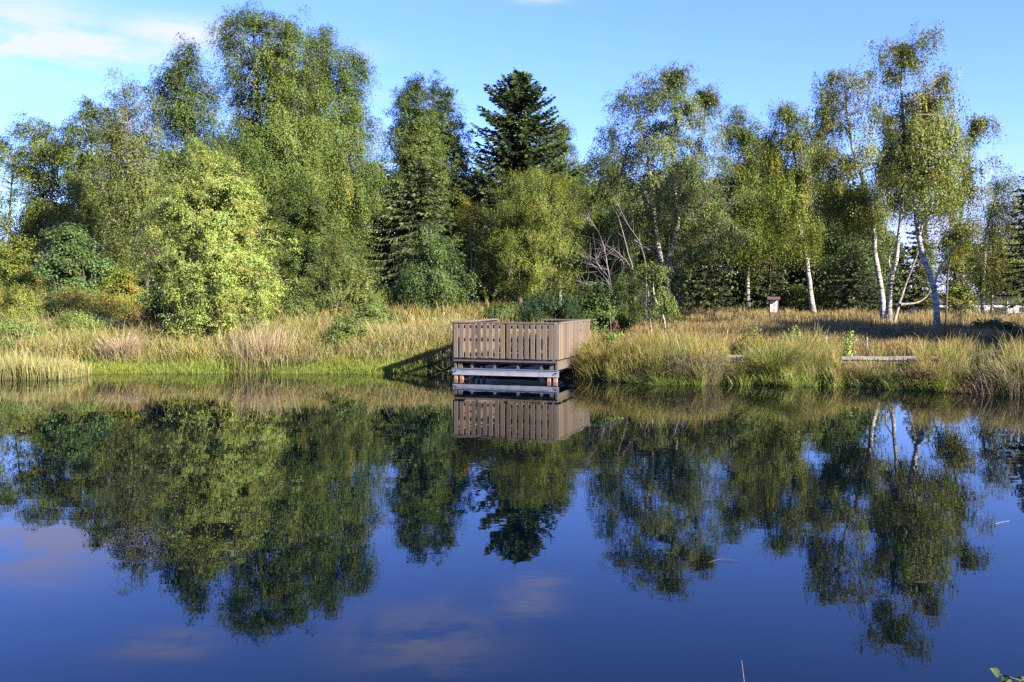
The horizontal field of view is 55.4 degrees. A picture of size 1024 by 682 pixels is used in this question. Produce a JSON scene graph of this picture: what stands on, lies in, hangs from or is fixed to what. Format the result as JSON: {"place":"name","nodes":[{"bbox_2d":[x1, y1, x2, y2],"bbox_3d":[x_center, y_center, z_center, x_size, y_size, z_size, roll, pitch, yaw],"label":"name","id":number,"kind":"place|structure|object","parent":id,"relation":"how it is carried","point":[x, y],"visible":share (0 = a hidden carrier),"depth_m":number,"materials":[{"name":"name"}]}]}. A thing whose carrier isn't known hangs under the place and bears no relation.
{"place":"outdoors","nodes":[
{"label":"outdoors","id":0,"kind":"place"},
{"bbox_2d":[1,296,529,328],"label":"slope grass","id":1,"kind":"structure","parent":0,"point":[405,315],"depth_m":41.61,"materials":[{"name":"beige plant"}]},
{"bbox_2d":[0,371,1023,681],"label":"water","id":2,"kind":"structure","parent":0,"point":[326,527],"depth_m":9.72,"materials":[{"name":"blue liquid"}]},
{"bbox_2d":[0,0,1023,294],"label":"sky","id":3,"kind":"structure","parent":0,"point":[53,53],"materials":[{"name":"blue"}]},
{"bbox_2d":[1,302,1023,389],"bbox_3d":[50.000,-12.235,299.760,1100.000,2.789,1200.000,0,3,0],"label":"ground","id":4,"kind":"structure","parent":0,"point":[566,373],"depth_m":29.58,"materials":[{"name":"green plant"}]},
{"bbox_2d":[0,233,49,308],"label":"shrub","id":5,"kind":"object","parent":4,"relation":"on","point":[18,262],"visible":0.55,"depth_m":49.45,"materials":[{"name":"green plant"}]},
{"bbox_2d":[0,123,56,276],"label":"birch tree","id":6,"kind":"object","parent":4,"relation":"on","point":[7,227],"visible":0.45,"depth_m":72.99,"materials":[{"name":"green plant"}]},
{"bbox_2d":[0,310,58,350],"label":"nettle patch","id":7,"kind":"object","parent":4,"relation":"on","point":[4,321],"visible":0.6,"depth_m":31.56,"materials":[{"name":"green plant"}]},
{"bbox_2d":[0,280,71,321],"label":"tall herbs","id":8,"kind":"object","parent":4,"relation":"on","point":[22,304],"visible":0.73,"depth_m":37.69,"materials":[{"name":"green plant"}]},
{"bbox_2d":[0,111,88,306],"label":"birch tree","id":9,"kind":"object","parent":4,"relation":"on","point":[41,213],"visible":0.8,"depth_m":72.68,"materials":[{"name":"green plant"}]},
{"bbox_2d":[0,345,93,379],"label":"reed bed","id":10,"kind":"object","parent":4,"relation":"on","point":[32,368],"visible":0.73,"depth_m":27.06,"materials":[{"name":"yellow plant"}]},
{"bbox_2d":[30,221,117,310],"bbox_3d":[-20.417,-3.333,45.991,3.936,4.709,3.798,0,3,0],"label":"round bush","id":11,"kind":"object","parent":4,"relation":"on","point":[65,258],"visible":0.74,"depth_m":45.30,"materials":[{"name":"green plant"}]},
{"bbox_2d":[43,307,129,339],"bbox_3d":[-14.336,-0.512,33.611,3.374,1.367,2.705,0,3,0],"label":"nettle patch","id":12,"kind":"object","parent":4,"relation":"on","point":[71,316],"visible":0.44,"depth_m":33.04,"materials":[{"name":"green plant"}]},
{"bbox_2d":[38,94,150,291],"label":"birch tree","id":13,"kind":"object","parent":4,"relation":"on","point":[74,197],"visible":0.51,"depth_m":70.45,"materials":[{"name":"green plant"}]},
{"bbox_2d":[42,284,148,322],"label":"tall herbs","id":14,"kind":"object","parent":4,"relation":"on","point":[85,302],"visible":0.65,"depth_m":39.45,"materials":[{"name":"green plant"}]},
{"bbox_2d":[91,263,150,317],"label":"shrub","id":15,"kind":"object","parent":4,"relation":"on","point":[127,286],"visible":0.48,"depth_m":42.64,"materials":[{"name":"green plant"}]},
{"bbox_2d":[90,322,163,363],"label":"grass tussock","id":16,"kind":"object","parent":4,"relation":"on","point":[133,345],"depth_m":29.87,"materials":[{"name":"beige plant"}]},
{"bbox_2d":[80,68,178,301],"bbox_3d":[-21.695,-8.342,55.662,5.723,13.752,5.529,2,4,41],"label":"poplar tree","id":17,"kind":"object","parent":4,"relation":"on","point":[135,180],"visible":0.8,"depth_m":54.79,"materials":[{"name":"green plant"}]},
{"bbox_2d":[128,284,188,328],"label":"grassy bush","id":18,"kind":"object","parent":4,"relation":"on","point":[148,313],"visible":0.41,"depth_m":34.64,"materials":[{"name":"plant"}]},
{"bbox_2d":[137,32,252,281],"bbox_3d":[-19.702,-10.152,59.720,7.693,16.892,7.184,0,3,0],"label":"birch tree","id":19,"kind":"object","parent":4,"relation":"on","point":[184,122],"visible":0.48,"depth_m":58.66,"materials":[{"name":"green plant"}]},
{"bbox_2d":[123,138,309,343],"bbox_3d":[-9.991,-3.021,32.572,5.660,7.351,4.930,2,4,38],"label":"young birch","id":20,"kind":"object","parent":4,"relation":"on","point":[215,254],"visible":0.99,"depth_m":31.84,"materials":[{"name":"green plant"}]},
{"bbox_2d":[1,351,470,373],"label":"edge sedge","id":21,"kind":"object","parent":4,"relation":"on","point":[333,366],"visible":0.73,"depth_m":29.25,"materials":[{"name":"green plant"}]},
{"bbox_2d":[235,320,255,346],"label":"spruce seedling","id":22,"kind":"object","parent":4,"relation":"on","point":[246,327],"visible":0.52,"depth_m":30.59,"materials":[{"name":"green plant"}]},
{"bbox_2d":[209,304,306,372],"bbox_3d":[-7.794,-0.113,30.026,3.230,2.304,2.363,0,3,0],"label":"grass tussock","id":23,"kind":"object","parent":4,"relation":"on","point":[257,354],"depth_m":29.78,"materials":[{"name":"beige plant"}]},
{"bbox_2d":[0,300,547,369],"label":"bank grass","id":24,"kind":"structure","parent":4,"relation":"on","point":[427,339],"depth_m":30.70,"materials":[{"name":"plant"}]},
{"bbox_2d":[199,0,352,298],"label":"birch tree","id":25,"kind":"object","parent":4,"relation":"on","point":[258,140],"visible":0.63,"depth_m":66.01,"materials":[{"name":"green plant"}]},
{"bbox_2d":[256,292,330,320],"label":"shrub","id":26,"kind":"object","parent":4,"relation":"on","point":[296,305],"visible":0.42,"depth_m":38.56,"materials":[{"name":"green plant"}]},
{"bbox_2d":[249,169,364,305],"bbox_3d":[-11.822,-5.445,55.939,7.268,8.805,6.625,0,3,0],"label":"hazel thicket","id":27,"kind":"object","parent":4,"relation":"on","point":[290,222],"visible":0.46,"depth_m":54.80,"materials":[{"name":"green plant"}]},
{"bbox_2d":[266,4,398,301],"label":"birch tree","id":28,"kind":"object","parent":4,"relation":"on","point":[351,147],"visible":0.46,"depth_m":70.45,"materials":[{"name":"green plant"}]},
{"bbox_2d":[284,232,392,314],"bbox_3d":[-8.130,-2.967,44.795,5.109,4.148,4.467,0,3,0],"label":"willow bush","id":29,"kind":"object","parent":4,"relation":"on","point":[343,295],"visible":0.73,"depth_m":44.35,"materials":[{"name":"green plant"}]},
{"bbox_2d":[318,314,372,348],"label":"shrub","id":30,"kind":"object","parent":4,"relation":"on","point":[348,327],"visible":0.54,"depth_m":31.36,"materials":[{"name":"green plant"}]},
{"bbox_2d":[346,301,398,326],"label":"shrub","id":31,"kind":"object","parent":4,"relation":"on","point":[374,311],"visible":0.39,"depth_m":36.66,"materials":[{"name":"green plant"}]},
{"bbox_2d":[357,157,472,304],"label":"spruce tree","id":32,"kind":"object","parent":4,"relation":"on","point":[413,213],"visible":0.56,"depth_m":61.18,"materials":[{"name":"green plant"}]},
{"bbox_2d":[377,71,465,221],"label":"birch tree","id":33,"kind":"object","parent":4,"relation":"on","point":[417,136],"visible":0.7,"depth_m":82.42,"materials":[{"name":"green plant"}]},
{"bbox_2d":[387,217,482,313],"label":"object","id":34,"kind":"object","parent":4,"relation":"on","point":[411,283],"visible":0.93,"depth_m":49.29,"materials":[{"name":"green plant"}]},
{"bbox_2d":[417,65,484,278],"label":"birch tree","id":35,"kind":"object","parent":4,"relation":"on","point":[452,139],"visible":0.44,"depth_m":86.55,"materials":[{"name":"green plant"}]},
{"bbox_2d":[0,133,911,311],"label":"distant wood","id":36,"kind":"object","parent":4,"relation":"on","point":[736,286],"visible":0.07,"depth_m":93.68,"materials":[{"name":"green plant"}]},
{"bbox_2d":[453,191,505,310],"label":"alder sapling","id":37,"kind":"object","parent":4,"relation":"on","point":[486,284],"visible":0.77,"depth_m":53.52,"materials":[{"name":"green plant"}]},
{"bbox_2d":[479,301,527,321],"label":"shrub","id":38,"kind":"object","parent":4,"relation":"on","point":[506,308],"visible":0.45,"depth_m":38.69,"materials":[{"name":"green plant"}]},
{"bbox_2d":[457,67,583,304],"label":"spruce tree","id":39,"kind":"object","parent":4,"relation":"on","point":[516,131],"visible":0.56,"depth_m":84.11,"materials":[{"name":"green plant"}]},
{"bbox_2d":[451,318,590,381],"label":"observation deck","id":40,"kind":"structure","parent":4,"relation":"on","point":[473,340],"depth_m":26.64,"materials":[{"name":"brown wood"}]},
{"bbox_2d":[471,162,602,309],"bbox_3d":[1.203,-5.324,51.473,6.312,8.755,6.326,2,4,40],"label":"willow tree","id":41,"kind":"object","parent":4,"relation":"on","point":[523,250],"visible":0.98,"depth_m":51.04,"materials":[{"name":"green plant"}]},
{"bbox_2d":[509,283,589,325],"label":"shrub","id":42,"kind":"object","parent":4,"relation":"on","point":[543,304],"visible":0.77,"depth_m":35.30,"materials":[{"name":"green plant"}]},
{"bbox_2d":[538,118,590,304],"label":"birch tree","id":43,"kind":"object","parent":4,"relation":"on","point":[563,139],"visible":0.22,"depth_m":90.80,"materials":[{"name":"green plant"}]},
{"bbox_2d":[569,204,633,294],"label":"dead tree","id":44,"kind":"object","parent":4,"relation":"on","point":[599,271],"visible":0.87,"depth_m":49.71,"materials":[{"name":"grey wood"}]},
{"bbox_2d":[564,280,644,336],"bbox_3d":[3.450,-1.196,38.170,2.657,2.405,2.692,-2,4,-40],"label":"shrub","id":45,"kind":"object","parent":4,"relation":"on","point":[600,301],"visible":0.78,"depth_m":37.52,"materials":[{"name":"green plant"}]},
{"bbox_2d":[566,327,647,379],"bbox_3d":[2.614,0.385,27.265,3.210,1.780,3.107,0,3,0],"label":"grass tussock","id":46,"kind":"object","parent":4,"relation":"on","point":[592,356],"depth_m":27.03,"materials":[{"name":"plant"}]},
{"bbox_2d":[564,149,656,291],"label":"birch tree","id":47,"kind":"object","parent":4,"relation":"on","point":[594,198],"visible":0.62,"depth_m":68.97,"materials":[{"name":"green plant"}]},
{"bbox_2d":[601,307,623,347],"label":"leafy shoot","id":48,"kind":"object","parent":4,"relation":"on","point":[609,335],"visible":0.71,"depth_m":27.75,"materials":[{"name":"green plant"}]},
{"bbox_2d":[612,320,619,333],"bbox_3d":[3.108,-0.022,29.230,0.276,1.240,0.262,-2,3,-32],"label":"flower spike","id":49,"kind":"object","parent":4,"relation":"on","point":[615,325],"visible":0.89,"depth_m":29.20,"materials":[{"name":"brown plant"}]},
{"bbox_2d":[595,177,650,311],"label":"dead tree","id":50,"kind":"object","parent":4,"relation":"on","point":[629,244],"visible":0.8,"depth_m":52.72,"materials":[{"name":"grey wood"}]},
{"bbox_2d":[605,276,659,327],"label":"shrub","id":51,"kind":"object","parent":4,"relation":"on","point":[639,299],"visible":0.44,"depth_m":41.96,"materials":[{"name":"green plant"}]},
{"bbox_2d":[611,259,683,336],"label":"birch sapling","id":52,"kind":"object","parent":4,"relation":"on","point":[658,274],"visible":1,"depth_m":36.88,"materials":[{"name":"green plant"}]},
{"bbox_2d":[643,257,698,320],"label":"shrub","id":53,"kind":"object","parent":4,"relation":"on","point":[671,288],"visible":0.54,"depth_m":49.62,"materials":[{"name":"green plant"}]},
{"bbox_2d":[584,60,775,291],"bbox_3d":[9.614,-8.719,56.831,10.782,15.056,8.842,0,3,0],"label":"birch tree","id":54,"kind":"object","parent":4,"relation":"on","point":[686,171],"visible":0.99,"depth_m":55.70,"materials":[{"name":"green plant"}]},
{"bbox_2d":[641,337,745,385],"bbox_3d":[4.787,0.584,25.956,3.613,1.407,3.184,2,4,40],"label":"grass tussock","id":55,"kind":"object","parent":4,"relation":"on","point":[706,373],"depth_m":25.34,"materials":[{"name":"green plant"}]},
{"bbox_2d":[683,254,740,312],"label":"spruce tree","id":56,"kind":"object","parent":4,"relation":"on","point":[707,300],"visible":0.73,"depth_m":61.73,"materials":[{"name":"green plant"}]},
{"bbox_2d":[734,321,761,347],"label":"leafy shoot","id":57,"kind":"object","parent":4,"relation":"on","point":[752,333],"visible":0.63,"depth_m":29.45,"materials":[{"name":"green plant"}]},
{"bbox_2d":[711,104,790,308],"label":"birch tree","id":58,"kind":"object","parent":4,"relation":"on","point":[753,256],"visible":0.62,"depth_m":66.74,"materials":[{"name":"green plant"}]},
{"bbox_2d":[742,245,791,313],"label":"spruce tree","id":59,"kind":"object","parent":4,"relation":"on","point":[771,276],"visible":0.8,"depth_m":63.74,"materials":[{"name":"green plant"}]},
{"bbox_2d":[718,329,824,385],"bbox_3d":[6.923,0.528,25.537,3.183,1.758,3.046,2,3,36],"label":"grass tussock","id":60,"kind":"object","parent":4,"relation":"on","point":[770,367],"depth_m":25.36,"materials":[{"name":"green plant"}]},
{"bbox_2d":[767,297,779,313],"bbox_3d":[15.022,-1.809,56.008,0.720,1.467,0.560,1,3,14],"label":"notice board","id":61,"kind":"object","parent":4,"relation":"on","point":[773,303],"visible":0.91,"depth_m":55.93,"materials":[{"name":"white wood"}]},
{"bbox_2d":[779,325,798,342],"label":"leafy shoot","id":62,"kind":"object","parent":4,"relation":"on","point":[789,333],"visible":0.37,"depth_m":29.76,"materials":[{"name":"green plant"}]},
{"bbox_2d":[745,98,837,315],"bbox_3d":[17.133,-8.075,59.801,5.426,13.377,5.396,0,3,0],"label":"birch tree","id":63,"kind":"object","parent":4,"relation":"on","point":[777,177],"visible":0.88,"depth_m":58.95,"materials":[{"name":"green plant"}]},
{"bbox_2d":[576,347,1023,393],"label":"tussock fringe","id":64,"kind":"object","parent":4,"relation":"on","point":[785,381],"visible":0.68,"depth_m":25.11,"materials":[{"name":"green plant"}]},
{"bbox_2d":[781,284,824,312],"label":"shrub","id":65,"kind":"object","parent":4,"relation":"on","point":[801,299],"visible":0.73,"depth_m":62.71,"materials":[{"name":"green plant"}]},
{"bbox_2d":[791,184,901,310],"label":"rowan tree","id":66,"kind":"object","parent":4,"relation":"on","point":[836,251],"visible":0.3,"depth_m":64.89,"materials":[{"name":"green plant"}]},
{"bbox_2d":[838,331,856,355],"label":"leafy shoot","id":67,"kind":"object","parent":4,"relation":"on","point":[846,336],"visible":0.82,"depth_m":28.81,"materials":[{"name":"green plant"}]},
{"bbox_2d":[818,243,878,311],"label":"spruce tree","id":68,"kind":"object","parent":4,"relation":"on","point":[852,301],"visible":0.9,"depth_m":61.70,"materials":[{"name":"green plant"}]},
{"bbox_2d":[799,58,899,324],"bbox_3d":[16.817,-7.187,48.279,5.350,13.011,4.467,0,3,0],"label":"birch tree","id":69,"kind":"object","parent":4,"relation":"on","point":[839,201],"visible":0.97,"depth_m":47.84,"materials":[{"name":"green plant"}]},
{"bbox_2d":[832,351,896,386],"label":"grass tussock","id":70,"kind":"object","parent":4,"relation":"on","point":[871,362],"depth_m":25.19,"materials":[{"name":"beige plant"}]},
{"bbox_2d":[727,348,1005,363],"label":"boardwalk","id":71,"kind":"structure","parent":4,"relation":"on","point":[891,359],"depth_m":27.63,"materials":[{"name":"grey wood"}]},
{"bbox_2d":[867,91,941,319],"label":"birch tree","id":72,"kind":"object","parent":4,"relation":"on","point":[890,285],"visible":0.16,"depth_m":49.36,"materials":[{"name":"green plant"}]},
{"bbox_2d":[860,19,978,325],"bbox_3d":[17.231,-6.930,41.109,5.006,13.210,4.697,0,3,0],"label":"birch tree","id":73,"kind":"object","parent":4,"relation":"on","point":[914,140],"visible":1,"depth_m":41.07,"materials":[{"name":"green plant"}]},
{"bbox_2d":[893,236,951,321],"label":"birch tree","id":74,"kind":"object","parent":4,"relation":"on","point":[922,271],"visible":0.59,"depth_m":47.88,"materials":[{"name":"green plant"}]},
{"bbox_2d":[892,210,955,310],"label":"spruce tree","id":75,"kind":"object","parent":4,"relation":"on","point":[917,292],"visible":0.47,"depth_m":65.69,"materials":[{"name":"green plant"}]},
{"bbox_2d":[895,348,974,389],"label":"grass tussock","id":76,"kind":"object","parent":4,"relation":"on","point":[938,367],"depth_m":23.98,"materials":[{"name":"plant"}]},
{"bbox_2d":[935,247,979,312],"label":"shrub","id":77,"kind":"object","parent":4,"relation":"on","point":[961,293],"visible":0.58,"depth_m":65.47,"materials":[{"name":"green plant"}]},
{"bbox_2d":[930,234,987,313],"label":"alder tree","id":78,"kind":"object","parent":4,"relation":"on","point":[964,261],"visible":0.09,"depth_m":78.99,"materials":[{"name":"green plant"}]},
{"bbox_2d":[953,304,968,324],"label":"leafy shoot","id":79,"kind":"object","parent":4,"relation":"on","point":[960,315],"visible":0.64,"depth_m":44.90,"materials":[{"name":"green plant"}]},
{"bbox_2d":[907,295,1023,312],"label":"industrial hall","id":80,"kind":"structure","parent":4,"relation":"on","point":[998,306],"depth_m":149.85,"materials":[{"name":"white metal"}]},
{"bbox_2d":[993,307,1004,311],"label":"window","id":81,"kind":"structure","parent":80,"relation":"in","point":[996,308],"depth_m":149.83,"materials":[{"name":"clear glass"}]},
{"bbox_2d":[929,112,1009,322],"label":"birch tree","id":82,"kind":"object","parent":4,"relation":"on","point":[977,126],"visible":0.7,"depth_m":43.54,"materials":[{"name":"green plant"}]},
{"bbox_2d":[953,363,1021,395],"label":"grass tussock","id":83,"kind":"object","parent":4,"relation":"on","point":[979,389],"depth_m":23.26,"materials":[{"name":"plant"}]},
{"bbox_2d":[956,162,1023,312],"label":"birch tree","id":84,"kind":"object","parent":4,"relation":"on","point":[989,280],"visible":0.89,"depth_m":57.57,"materials":[{"name":"green plant"}]},
{"bbox_2d":[957,317,1023,338],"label":"shrub","id":85,"kind":"object","parent":4,"relation":"on","point":[995,323],"visible":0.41,"depth_m":37.70,"materials":[{"name":"green plant"}]},
{"bbox_2d":[968,334,1023,395],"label":"grass tussock","id":86,"kind":"object","parent":4,"relation":"on","point":[1014,384],"depth_m":22.90,"materials":[{"name":"beige plant"}]},
{"bbox_2d":[970,209,1023,313],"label":"alder tree","id":87,"kind":"object","parent":4,"relation":"on","point":[1018,241],"visible":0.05,"depth_m":69.54,"materials":[{"name":"green plant"}]},
{"bbox_2d":[997,171,1023,309],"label":"spruce tree","id":88,"kind":"object","parent":4,"relation":"on","point":[1016,286],"visible":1,"depth_m":53.97,"materials":[{"name":"green plant"}]},
{"bbox_2d":[522,303,1023,327],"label":"meadow grass","id":89,"kind":"structure","parent":0,"point":[797,316],"depth_m":50.41,"materials":[{"name":"beige plant"}]},
{"bbox_2d":[529,315,1023,356],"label":"meadow grass","id":90,"kind":"structure","parent":0,"point":[890,336],"depth_m":36.14,"materials":[{"name":"plant"}]},
{"bbox_2d":[990,668,1023,681],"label":"leafy branch","id":91,"kind":"object","parent":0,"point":[996,673],"visible":1,"depth_m":4.15,"materials":[{"name":"green plant"}]}
]}

